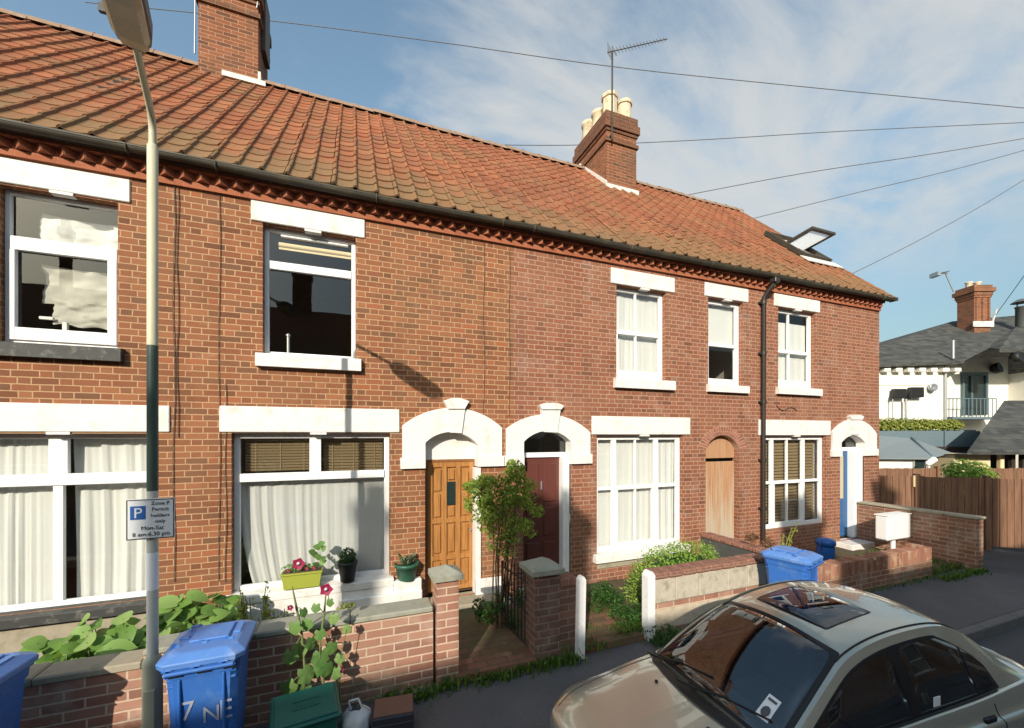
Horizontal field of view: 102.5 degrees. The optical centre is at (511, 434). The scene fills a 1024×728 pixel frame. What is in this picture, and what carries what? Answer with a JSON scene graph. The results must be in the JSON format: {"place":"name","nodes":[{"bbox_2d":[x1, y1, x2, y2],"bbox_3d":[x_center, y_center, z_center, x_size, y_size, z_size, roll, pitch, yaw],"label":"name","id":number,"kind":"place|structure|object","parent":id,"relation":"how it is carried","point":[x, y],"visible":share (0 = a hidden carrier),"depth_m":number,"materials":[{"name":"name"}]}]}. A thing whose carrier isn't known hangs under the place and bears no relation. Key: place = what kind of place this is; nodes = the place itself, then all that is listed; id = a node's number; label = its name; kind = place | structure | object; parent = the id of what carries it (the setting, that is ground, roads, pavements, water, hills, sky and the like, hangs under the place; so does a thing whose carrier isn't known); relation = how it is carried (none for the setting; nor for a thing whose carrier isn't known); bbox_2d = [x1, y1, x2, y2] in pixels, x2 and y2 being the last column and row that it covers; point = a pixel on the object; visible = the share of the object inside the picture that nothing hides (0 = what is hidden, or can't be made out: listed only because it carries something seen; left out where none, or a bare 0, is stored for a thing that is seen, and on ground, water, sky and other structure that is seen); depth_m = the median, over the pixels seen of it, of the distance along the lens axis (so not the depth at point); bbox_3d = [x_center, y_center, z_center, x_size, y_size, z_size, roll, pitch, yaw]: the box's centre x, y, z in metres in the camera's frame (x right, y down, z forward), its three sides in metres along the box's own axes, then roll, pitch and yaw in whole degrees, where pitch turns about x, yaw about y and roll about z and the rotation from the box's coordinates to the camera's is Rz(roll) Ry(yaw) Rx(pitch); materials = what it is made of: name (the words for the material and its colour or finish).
{"place":"outdoors","nodes":[
{"label":"outdoors","id":0,"kind":"place"},
{"bbox_2d":[425,582,523,597],"bbox_3d":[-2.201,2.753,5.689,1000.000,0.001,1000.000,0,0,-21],"label":"ground","id":1,"kind":"structure","parent":0,"point":[459,592],"depth_m":7.21,"materials":[{"name":"soil"}]},
{"bbox_2d":[857,501,985,569],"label":"garden wall","id":2,"kind":"structure","parent":1,"relation":"on","point":[948,537],"depth_m":8.35,"materials":[{"name":"brick"}]},
{"bbox_2d":[879,281,1023,467],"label":"pub building","id":3,"kind":"structure","parent":1,"relation":"on","point":[954,361],"depth_m":24.09,"materials":[{"name":"paint"}]},
{"bbox_2d":[890,389,905,399],"bbox_3d":[20.447,-2.142,21.825,0.778,0.564,0.350,0,0,0],"label":"floodlight","id":4,"kind":"object","parent":3,"relation":"attached to","point":[898,393],"visible":1,"depth_m":21.65,"materials":[{"name":"black metal"}]},
{"bbox_2d":[906,387,923,398],"bbox_3d":[21.344,-2.212,21.825,0.825,0.592,0.350,0,0,0],"label":"floodlight","id":5,"kind":"object","parent":3,"relation":"attached to","point":[915,392],"visible":1,"depth_m":21.65,"materials":[{"name":"black metal"}]},
{"bbox_2d":[960,372,988,414],"bbox_3d":[27.505,-2.440,24.429,1.521,2.535,0.139,0,0,0],"label":"door","id":6,"kind":"structure","parent":3,"relation":"in","point":[972,384],"depth_m":24.44,"materials":[{"name":"teal glass"}]},
{"bbox_2d":[1009,351,1023,362],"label":"round lamp","id":7,"kind":"object","parent":3,"relation":"attached to","point":[1016,357],"visible":1,"depth_m":21.66,"materials":[{"name":"black metal"}]},
{"bbox_2d":[957,608,1023,640],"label":"kerb","id":8,"kind":"structure","parent":1,"relation":"on","point":[986,628],"depth_m":5.65,"materials":[{"name":"concrete"}]},
{"bbox_2d":[369,651,591,707],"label":"weedy grass","id":9,"kind":"structure","parent":0,"point":[448,685],"depth_m":4.29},
{"bbox_2d":[455,606,536,683],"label":"path","id":10,"kind":"structure","parent":0,"point":[483,646],"depth_m":4.84,"materials":[{"name":"concrete"}]},
{"bbox_2d":[0,0,1023,341],"label":"sky","id":11,"kind":"structure","parent":0,"point":[972,51],"materials":[{"name":"blue"}]},
{"bbox_2d":[85,2,1023,107],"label":"overhead cable","id":12,"kind":"object","parent":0,"point":[597,64],"visible":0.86,"depth_m":14.45,"materials":[{"name":"grey metal"}]},
{"bbox_2d":[527,620,643,672],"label":"weedy grass","id":13,"kind":"structure","parent":0,"point":[639,628],"depth_m":4.81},
{"bbox_2d":[573,591,643,654],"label":"path","id":14,"kind":"structure","parent":0,"point":[599,632],"depth_m":5.22,"materials":[{"name":"brick"}]},
{"bbox_2d":[585,602,639,631],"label":"weedy grass","id":15,"kind":"structure","parent":14,"relation":"on","point":[588,626],"depth_m":5.39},
{"bbox_2d":[249,568,1023,727],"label":"pavement","id":16,"kind":"structure","parent":0,"point":[524,701],"depth_m":4.50,"materials":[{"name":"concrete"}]},
{"bbox_2d":[0,651,38,727],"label":"wheelie bin","id":17,"kind":"object","parent":16,"relation":"on","point":[14,669],"visible":1,"depth_m":2.86,"materials":[{"name":"blue plastic"}]},
{"bbox_2d":[98,0,162,727],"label":"street lamp","id":18,"kind":"object","parent":16,"relation":"on","point":[130,22],"visible":0.97,"depth_m":3.19,"materials":[{"name":"metal"}]},
{"bbox_2d":[126,498,174,540],"bbox_3d":[-2.809,0.650,3.219,0.303,0.312,0.112,0,0,-21],"label":"parking sign","id":19,"kind":"object","parent":18,"relation":"attached to","point":[153,518],"visible":1,"depth_m":3.17,"materials":[{"name":"metal"}]},
{"bbox_2d":[146,552,158,590],"bbox_3d":[-2.825,1.069,3.228,0.077,0.293,0.077,0,0,-21],"label":"notice sleeve","id":20,"kind":"object","parent":18,"relation":"attached to","point":[152,571],"visible":0.9,"depth_m":3.20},
{"bbox_2d":[155,620,256,727],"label":"wheelie bin","id":21,"kind":"object","parent":16,"relation":"on","point":[201,668],"visible":1,"depth_m":3.01,"materials":[{"name":"blue plastic"}]},
{"bbox_2d":[270,681,341,727],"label":"recycling box","id":22,"kind":"object","parent":16,"relation":"on","point":[316,707],"visible":1,"depth_m":3.30,"materials":[{"name":"green plastic"}]},
{"bbox_2d":[280,583,351,714],"bbox_3d":[-1.752,1.948,3.681,0.591,1.231,0.163,0,0,-21],"label":"hollyhock","id":23,"kind":"object","parent":16,"relation":"on","point":[321,667],"visible":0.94,"depth_m":3.67,"materials":[{"name":"green plant"}]},
{"bbox_2d":[338,697,370,727],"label":"jug","id":24,"kind":"object","parent":16,"relation":"on","point":[356,715],"visible":0.99,"depth_m":3.46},
{"bbox_2d":[371,693,413,727],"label":"crate","id":25,"kind":"object","parent":16,"relation":"on","point":[394,712],"visible":1,"depth_m":3.54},
{"bbox_2d":[575,575,585,658],"bbox_3d":[0.800,2.143,4.803,0.085,0.982,0.085,1,0,-21],"label":"gate post","id":26,"kind":"object","parent":16,"relation":"on","point":[580,616],"visible":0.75,"depth_m":4.77,"materials":[{"name":"white paint"}]},
{"bbox_2d":[642,569,654,640],"bbox_3d":[1.747,2.187,5.255,0.115,0.893,0.115,0,0,-21],"label":"gate post","id":27,"kind":"object","parent":16,"relation":"on","point":[648,599],"visible":0.85,"depth_m":5.21,"materials":[{"name":"white paint"}]},
{"bbox_2d":[760,545,823,583],"bbox_3d":[3.762,2.067,5.523,0.537,1.070,0.612,0,0,-37],"label":"wheelie bin","id":28,"kind":"object","parent":16,"relation":"on","point":[785,563],"visible":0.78,"depth_m":5.39,"materials":[{"name":"blue plastic"}]},
{"bbox_2d":[863,573,940,592],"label":"weedy grass","id":29,"kind":"structure","parent":16,"relation":"on","point":[925,577],"depth_m":7.12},
{"bbox_2d":[853,548,994,581],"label":"weedy grass","id":30,"kind":"structure","parent":16,"relation":"on","point":[966,573],"depth_m":7.67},
{"bbox_2d":[433,547,959,679],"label":"garden soil","id":31,"kind":"structure","parent":0,"point":[839,553],"depth_m":6.98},
{"bbox_2d":[19,635,83,663],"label":"broad leaved plant","id":32,"kind":"object","parent":31,"relation":"on","point":[47,648],"visible":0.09,"depth_m":3.72,"materials":[{"name":"green plant"}]},
{"bbox_2d":[34,641,85,663],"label":"broad leaved plant","id":33,"kind":"object","parent":31,"relation":"on","point":[68,648],"visible":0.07,"depth_m":3.55,"materials":[{"name":"green plant"}]},
{"bbox_2d":[20,649,144,727],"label":"garden wall","id":34,"kind":"structure","parent":31,"relation":"on","point":[102,691],"depth_m":3.27,"materials":[{"name":"brick"}]},
{"bbox_2d":[68,613,140,656],"bbox_3d":[-3.981,2.135,3.913,0.679,0.840,0.458,0,0,-21],"label":"broad leaved plant","id":35,"kind":"object","parent":31,"relation":"on","point":[81,631],"visible":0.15,"depth_m":3.91,"materials":[{"name":"green plant"}]},
{"bbox_2d":[73,631,137,656],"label":"broad leaved plant","id":36,"kind":"object","parent":31,"relation":"on","point":[117,646],"visible":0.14,"depth_m":3.58,"materials":[{"name":"green plant"}]},
{"bbox_2d":[89,611,162,654],"bbox_3d":[-3.634,2.139,3.933,0.576,0.834,0.486,0,0,27],"label":"broad leaved plant","id":37,"kind":"object","parent":31,"relation":"on","point":[134,635],"visible":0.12,"depth_m":3.87,"materials":[{"name":"green plant"}]},
{"bbox_2d":[0,0,271,661],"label":"terraced house","id":38,"kind":"structure","parent":31,"relation":"on","point":[73,129],"depth_m":4.88,"materials":[{"name":"brick"}]},
{"bbox_2d":[0,439,52,605],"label":"curtain","id":39,"kind":"object","parent":38,"relation":"hanging from","point":[26,544],"visible":0.73,"depth_m":4.67,"materials":[{"name":"fabric"}]},
{"bbox_2d":[0,189,123,361],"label":"window","id":40,"kind":"structure","parent":38,"relation":"in","point":[24,342],"depth_m":4.60,"materials":[{"name":"white plastic"}]},
{"bbox_2d":[0,434,145,629],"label":"window","id":41,"kind":"structure","parent":38,"relation":"in","point":[59,475],"depth_m":4.66,"materials":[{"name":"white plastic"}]},
{"bbox_2d":[41,264,107,304],"bbox_3d":[-5.048,-1.722,4.908,0.834,0.495,0.074,0,0,-21],"label":"hanging cloth","id":42,"kind":"object","parent":38,"relation":"hanging from","point":[78,286],"visible":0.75,"depth_m":4.86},
{"bbox_2d":[39,214,117,249],"bbox_3d":[-5.060,-2.352,4.916,0.860,0.433,0.074,0,0,-21],"label":"hanging cloth","id":43,"kind":"object","parent":38,"relation":"hanging from","point":[54,228],"visible":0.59,"depth_m":4.87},
{"bbox_2d":[52,298,107,329],"bbox_3d":[-4.975,-1.425,4.900,0.770,0.329,0.063,0,0,-21],"label":"hanging cloth","id":44,"kind":"object","parent":38,"relation":"hanging from","point":[80,315],"visible":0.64,"depth_m":4.86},
{"bbox_2d":[73,439,145,597],"bbox_3d":[-4.694,0.968,4.982,0.958,1.900,0.062,0,0,-21],"label":"curtain","id":45,"kind":"object","parent":38,"relation":"hanging from","point":[111,559],"visible":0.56,"depth_m":4.92,"materials":[{"name":"fabric"}]},
{"bbox_2d":[139,625,184,648],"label":"broad leaved plant","id":46,"kind":"object","parent":31,"relation":"on","point":[163,632],"visible":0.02,"depth_m":3.98,"materials":[{"name":"green plant"}]},
{"bbox_2d":[141,589,208,629],"bbox_3d":[-3.648,2.135,4.507,0.692,0.842,0.590,0,0,-21],"label":"broad leaved plant","id":47,"kind":"object","parent":31,"relation":"on","point":[169,605],"visible":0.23,"depth_m":4.46,"materials":[{"name":"green plant"}]},
{"bbox_2d":[164,604,229,632],"bbox_3d":[-3.287,2.174,4.257,0.606,0.765,0.540,0,0,2],"label":"broad leaved plant","id":48,"kind":"object","parent":31,"relation":"on","point":[207,614],"visible":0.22,"depth_m":4.29,"materials":[{"name":"green plant"}]},
{"bbox_2d":[191,591,242,625],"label":"broad leaved plant","id":49,"kind":"object","parent":31,"relation":"on","point":[228,603],"visible":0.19,"depth_m":4.69,"materials":[{"name":"green plant"}]},
{"bbox_2d":[234,581,272,622],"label":"feathery plant","id":50,"kind":"object","parent":31,"relation":"on","point":[243,607],"visible":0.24,"depth_m":4.08,"materials":[{"name":"green plant"}]},
{"bbox_2d":[143,597,432,727],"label":"garden wall","id":51,"kind":"structure","parent":31,"relation":"on","point":[387,647],"depth_m":3.98,"materials":[{"name":"brick"}]},
{"bbox_2d":[179,79,520,621],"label":"terraced house","id":52,"kind":"structure","parent":31,"relation":"on","point":[398,327],"depth_m":5.91,"materials":[{"name":"brick"}]},
{"bbox_2d":[245,438,309,470],"bbox_3d":[-3.144,0.264,5.582,0.822,0.452,0.050,0,0,-21],"label":"venetian blind","id":53,"kind":"object","parent":52,"relation":"attached to","point":[254,458],"visible":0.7,"depth_m":5.56,"materials":[{"name":"brown wood"}]},
{"bbox_2d":[280,541,326,589],"bbox_3d":[-2.755,1.713,5.453,0.548,0.581,0.204,0,0,-21],"label":"flower trough","id":54,"kind":"object","parent":52,"relation":"on","point":[299,573],"visible":1,"depth_m":5.39,"materials":[{"name":"plastic"}]},
{"bbox_2d":[219,433,393,606],"bbox_3d":[-2.680,1.051,5.537,2.070,2.145,0.261,0,0,-21],"label":"window","id":55,"kind":"structure","parent":52,"relation":"in","point":[368,579],"depth_m":5.54,"materials":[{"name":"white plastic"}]},
{"bbox_2d":[255,227,360,371],"bbox_3d":[-2.706,-1.807,5.535,1.260,1.860,0.246,0,0,-21],"label":"window","id":56,"kind":"structure","parent":52,"relation":"in","point":[266,359],"depth_m":5.50,"materials":[{"name":"white plastic"}]},
{"bbox_2d":[241,477,383,582],"bbox_3d":[-2.668,1.290,5.747,1.969,1.426,0.054,0,0,-21],"label":"curtain","id":57,"kind":"object","parent":52,"relation":"hanging from","point":[284,523],"visible":0.77,"depth_m":5.69,"materials":[{"name":"fabric"}]},
{"bbox_2d":[279,242,351,259],"bbox_3d":[-2.715,-2.547,5.705,0.918,0.093,0.070,0,0,-21],"label":"roller blind","id":58,"kind":"object","parent":52,"relation":"attached to","point":[314,250],"visible":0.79,"depth_m":5.68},
{"bbox_2d":[337,547,357,582],"bbox_3d":[-2.257,1.776,5.635,0.265,0.454,0.262,0,0,-21],"label":"plant pot","id":59,"kind":"object","parent":52,"relation":"on","point":[347,563],"visible":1,"depth_m":5.56,"materials":[{"name":"black plastic"}]},
{"bbox_2d":[323,438,382,470],"bbox_3d":[-2.279,0.280,5.916,0.800,0.484,0.050,0,0,-21],"label":"venetian blind","id":60,"kind":"object","parent":52,"relation":"attached to","point":[332,454],"visible":0.88,"depth_m":5.91,"materials":[{"name":"brown wood"}]},
{"bbox_2d":[394,551,418,581],"bbox_3d":[-1.509,1.872,5.892,0.351,0.392,0.347,0,0,-21],"label":"plant pot","id":61,"kind":"object","parent":52,"relation":"on","point":[406,570],"visible":1,"depth_m":5.80,"materials":[{"name":"ceramic"}]},
{"bbox_2d":[428,461,473,592],"bbox_3d":[-0.943,1.412,6.369,0.728,1.982,0.090,0,0,-21],"label":"door","id":62,"kind":"structure","parent":52,"relation":"in","point":[449,525],"depth_m":6.36,"materials":[{"name":"brown wood"}]},
{"bbox_2d":[428,564,463,685],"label":"gate pillar","id":63,"kind":"structure","parent":31,"relation":"on","point":[445,578],"depth_m":4.28,"materials":[{"name":"brick"}]},
{"bbox_2d":[472,586,523,627],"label":"gate weeds","id":64,"kind":"object","parent":31,"relation":"on","point":[481,613],"visible":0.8,"depth_m":5.27,"materials":[{"name":"green plant"}]},
{"bbox_2d":[461,458,544,628],"bbox_3d":[-0.106,1.441,5.401,1.130,2.251,0.634,0,0,-21],"label":"climbing shrub","id":65,"kind":"object","parent":31,"relation":"on","point":[486,493],"visible":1,"depth_m":5.38,"materials":[{"name":"green plant"}]},
{"bbox_2d":[519,557,564,661],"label":"gate pillar","id":66,"kind":"structure","parent":31,"relation":"on","point":[543,609],"depth_m":4.70,"materials":[{"name":"brick"}]},
{"bbox_2d":[501,560,529,646],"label":"iron gate","id":67,"kind":"structure","parent":66,"relation":"attached to","point":[517,603],"depth_m":5.05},
{"bbox_2d":[560,572,576,657],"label":"garden wall","id":68,"kind":"structure","parent":31,"relation":"on","point":[567,604],"depth_m":4.81,"materials":[{"name":"brick"}]},
{"bbox_2d":[447,90,779,598],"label":"terraced house","id":69,"kind":"structure","parent":31,"relation":"on","point":[597,229],"depth_m":7.61,"materials":[{"name":"red brick"}]},
{"bbox_2d":[523,457,558,578],"bbox_3d":[0.487,1.391,6.906,0.683,2.024,0.070,0,0,-21],"label":"door","id":70,"kind":"structure","parent":69,"relation":"in","point":[544,470],"depth_m":6.92,"materials":[{"name":"wood"}]},
{"bbox_2d":[598,440,673,545],"bbox_3d":[2.276,1.048,7.633,1.846,1.980,0.038,0,0,-21],"label":"net curtain","id":71,"kind":"object","parent":69,"relation":"hanging from","point":[624,462],"visible":0.59,"depth_m":7.65,"materials":[{"name":"fabric"}]},
{"bbox_2d":[617,292,657,372],"bbox_3d":[2.313,-1.812,7.656,1.099,1.580,0.030,0,0,-21],"label":"net curtain","id":72,"kind":"object","parent":69,"relation":"hanging from","point":[646,314],"visible":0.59,"depth_m":7.68,"materials":[{"name":"fabric"}]},
{"bbox_2d":[607,37,667,140],"bbox_3d":[3.209,-8.862,10.536,1.567,2.708,0.144,0,0,-4],"label":"tv aerial","id":73,"kind":"object","parent":69,"relation":"attached to","point":[611,57],"visible":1,"depth_m":10.46,"materials":[{"name":"metal"}]},
{"bbox_2d":[593,435,689,563],"bbox_3d":[2.352,1.106,7.478,2.065,2.195,0.251,0,0,-21],"label":"window","id":74,"kind":"structure","parent":69,"relation":"in","point":[625,550],"depth_m":7.51,"materials":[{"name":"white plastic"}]},
{"bbox_2d":[613,287,675,390],"bbox_3d":[2.385,-1.739,7.503,1.317,1.825,0.244,0,0,-21],"label":"window","id":75,"kind":"structure","parent":69,"relation":"in","point":[635,379],"depth_m":7.53,"materials":[{"name":"white plastic"}]},
{"bbox_2d":[708,305,732,344],"bbox_3d":[4.195,-2.215,8.381,0.828,0.834,0.025,0,0,-21],"label":"roller blind","id":76,"kind":"object","parent":69,"relation":"attached to","point":[720,324],"visible":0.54,"depth_m":8.40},
{"bbox_2d":[706,299,749,393],"bbox_3d":[4.272,-1.764,8.232,1.073,1.855,0.241,0,0,-21],"label":"window","id":77,"kind":"structure","parent":69,"relation":"in","point":[714,385],"depth_m":8.30,"materials":[{"name":"white plastic"}]},
{"bbox_2d":[586,580,680,646],"bbox_3d":[1.594,2.362,5.528,0.676,0.493,1.471,0,0,-33],"label":"creeping ground cover","id":78,"kind":"object","parent":31,"relation":"on","point":[605,596],"visible":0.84,"depth_m":5.63,"materials":[{"name":"green plant"}]},
{"bbox_2d":[619,537,723,607],"bbox_3d":[2.677,2.180,6.439,2.140,1.111,1.403,0,0,-21],"label":"rounded bush","id":79,"kind":"object","parent":31,"relation":"on","point":[682,555],"visible":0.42,"depth_m":6.34,"materials":[{"name":"green plant"}]},
{"bbox_2d":[643,553,765,635],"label":"garden wall","id":80,"kind":"structure","parent":31,"relation":"on","point":[686,593],"depth_m":5.54,"materials":[{"name":"concrete"}]},
{"bbox_2d":[701,532,767,583],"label":"garden wall","id":81,"kind":"structure","parent":31,"relation":"on","point":[725,546],"depth_m":7.41,"materials":[{"name":"brick"}]},
{"bbox_2d":[744,532,775,547],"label":"dead shrub","id":82,"kind":"object","parent":31,"relation":"on","point":[753,537],"visible":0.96,"depth_m":7.12,"materials":[{"name":"brown plant"}]},
{"bbox_2d":[636,180,897,550],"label":"terraced house","id":83,"kind":"structure","parent":31,"relation":"on","point":[830,405],"depth_m":9.39,"materials":[{"name":"red brick"}]},
{"bbox_2d":[766,440,813,521],"bbox_3d":[6.052,0.996,9.102,1.902,1.825,0.050,0,0,-21],"label":"venetian blind","id":84,"kind":"object","parent":83,"relation":"attached to","point":[794,449],"visible":0.4,"depth_m":9.17,"materials":[{"name":"brown wood"}]},
{"bbox_2d":[778,322,804,381],"bbox_3d":[6.141,-1.764,9.131,1.092,1.405,0.008,0,0,-21],"label":"net curtain","id":85,"kind":"object","parent":83,"relation":"hanging from","point":[796,343],"visible":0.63,"depth_m":9.18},
{"bbox_2d":[766,436,821,528],"bbox_3d":[6.104,1.016,9.025,2.062,1.985,0.073,0,0,-21],"label":"window","id":86,"kind":"structure","parent":83,"relation":"in","point":[801,520],"depth_m":9.08,"materials":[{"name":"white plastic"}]},
{"bbox_2d":[775,309,822,395],"bbox_3d":[6.212,-1.789,8.984,1.380,1.855,0.244,0,0,-21],"label":"window","id":87,"kind":"structure","parent":83,"relation":"in","point":[786,387],"depth_m":9.04,"materials":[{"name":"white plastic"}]},
{"bbox_2d":[812,440,815,518],"bbox_3d":[6.999,1.016,9.505,0.152,1.885,0.046,0,0,-27],"label":"curtain","id":88,"kind":"object","parent":83,"relation":"hanging from","point":[814,475],"visible":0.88,"depth_m":9.51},
{"bbox_2d":[840,451,846,535],"bbox_3d":[7.759,1.395,9.737,0.563,2.016,0.047,0,0,-21],"label":"door","id":89,"kind":"structure","parent":83,"relation":"in","point":[843,459],"depth_m":9.79,"materials":[{"name":"blue wood"}]},
{"bbox_2d":[815,537,835,560],"bbox_3d":[6.218,2.287,8.142,0.336,0.492,0.336,0,0,25],"label":"blue pot","id":90,"kind":"object","parent":31,"relation":"on","point":[825,547],"visible":0.88,"depth_m":8.03,"materials":[{"name":"plastic"}]},
{"bbox_2d":[817,543,931,590],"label":"garden wall","id":91,"kind":"structure","parent":31,"relation":"on","point":[881,568],"depth_m":6.99,"materials":[{"name":"brick"}]},
{"bbox_2d":[874,511,911,548],"bbox_3d":[8.062,2.121,8.692,0.836,0.905,0.265,0,0,-21],"label":"white box","id":92,"kind":"object","parent":31,"relation":"on","point":[892,527],"visible":0.86,"depth_m":8.57,"materials":[{"name":"paint"}]},
{"bbox_2d":[503,122,1023,145],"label":"overhead cable","id":93,"kind":"object","parent":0,"point":[781,134],"visible":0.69,"depth_m":15.30,"materials":[{"name":"grey metal"}]},
{"bbox_2d":[688,138,1023,194],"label":"overhead cable","id":94,"kind":"object","parent":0,"point":[853,165],"visible":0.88,"depth_m":14.19,"materials":[{"name":"grey metal"}]},
{"bbox_2d":[756,150,1023,217],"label":"overhead cable","id":95,"kind":"object","parent":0,"point":[888,185],"visible":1,"depth_m":14.63,"materials":[{"name":"grey metal"}]},
{"bbox_2d":[880,430,975,430],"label":"roof terrace","id":96,"kind":"structure","parent":0,"point":[936,430],"depth_m":18.82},
{"bbox_2d":[879,417,964,430],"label":"terrace hedge","id":97,"kind":"object","parent":96,"relation":"on","point":[911,424],"visible":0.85,"depth_m":18.70,"materials":[{"name":"green plant"}]},
{"bbox_2d":[840,537,1023,578],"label":"side road","id":98,"kind":"structure","parent":0,"point":[1005,561],"depth_m":8.89,"materials":[{"name":"asphalt"}]},
{"bbox_2d":[879,466,940,506],"bbox_3d":[11.424,1.831,12.205,2.567,1.785,0.130,0,0,0],"label":"board fence","id":99,"kind":"object","parent":98,"relation":"on","point":[935,471],"visible":0.22,"depth_m":12.19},
{"bbox_2d":[879,436,950,468],"bbox_3d":[14.555,1.329,16.127,5.383,2.788,3.947,0,0,0],"label":"yard canopy","id":100,"kind":"object","parent":98,"relation":"on","point":[897,452],"visible":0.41,"depth_m":14.86,"materials":[{"name":"grey fabric"}]},
{"bbox_2d":[879,431,979,446],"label":"screen wall","id":101,"kind":"structure","parent":98,"relation":"on","point":[951,438],"depth_m":18.50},
{"bbox_2d":[879,474,1023,550],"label":"board fence","id":102,"kind":"object","parent":98,"relation":"on","point":[998,504],"visible":0.57,"depth_m":9.73,"materials":[{"name":"wood"}]},
{"bbox_2d":[915,401,1023,476],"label":"outbuilding","id":103,"kind":"structure","parent":98,"relation":"on","point":[998,442],"depth_m":15.40,"materials":[{"name":"stone"}]},
{"bbox_2d":[940,458,1000,478],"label":"overhanging shrub","id":104,"kind":"object","parent":98,"relation":"on","point":[974,470],"visible":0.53,"depth_m":10.25,"materials":[{"name":"green plant"}]},
{"bbox_2d":[985,466,1023,478],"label":"board fence","id":105,"kind":"object","parent":98,"relation":"on","point":[1013,473],"visible":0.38,"depth_m":12.59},
{"bbox_2d":[974,624,1023,665],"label":"road","id":106,"kind":"structure","parent":0,"point":[1009,643],"depth_m":5.36,"materials":[{"name":"asphalt"}]},
{"bbox_2d":[550,580,1023,727],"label":"car","id":107,"kind":"object","parent":106,"relation":"on","point":[800,654],"visible":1,"depth_m":2.92,"materials":[{"name":"beige paint"}]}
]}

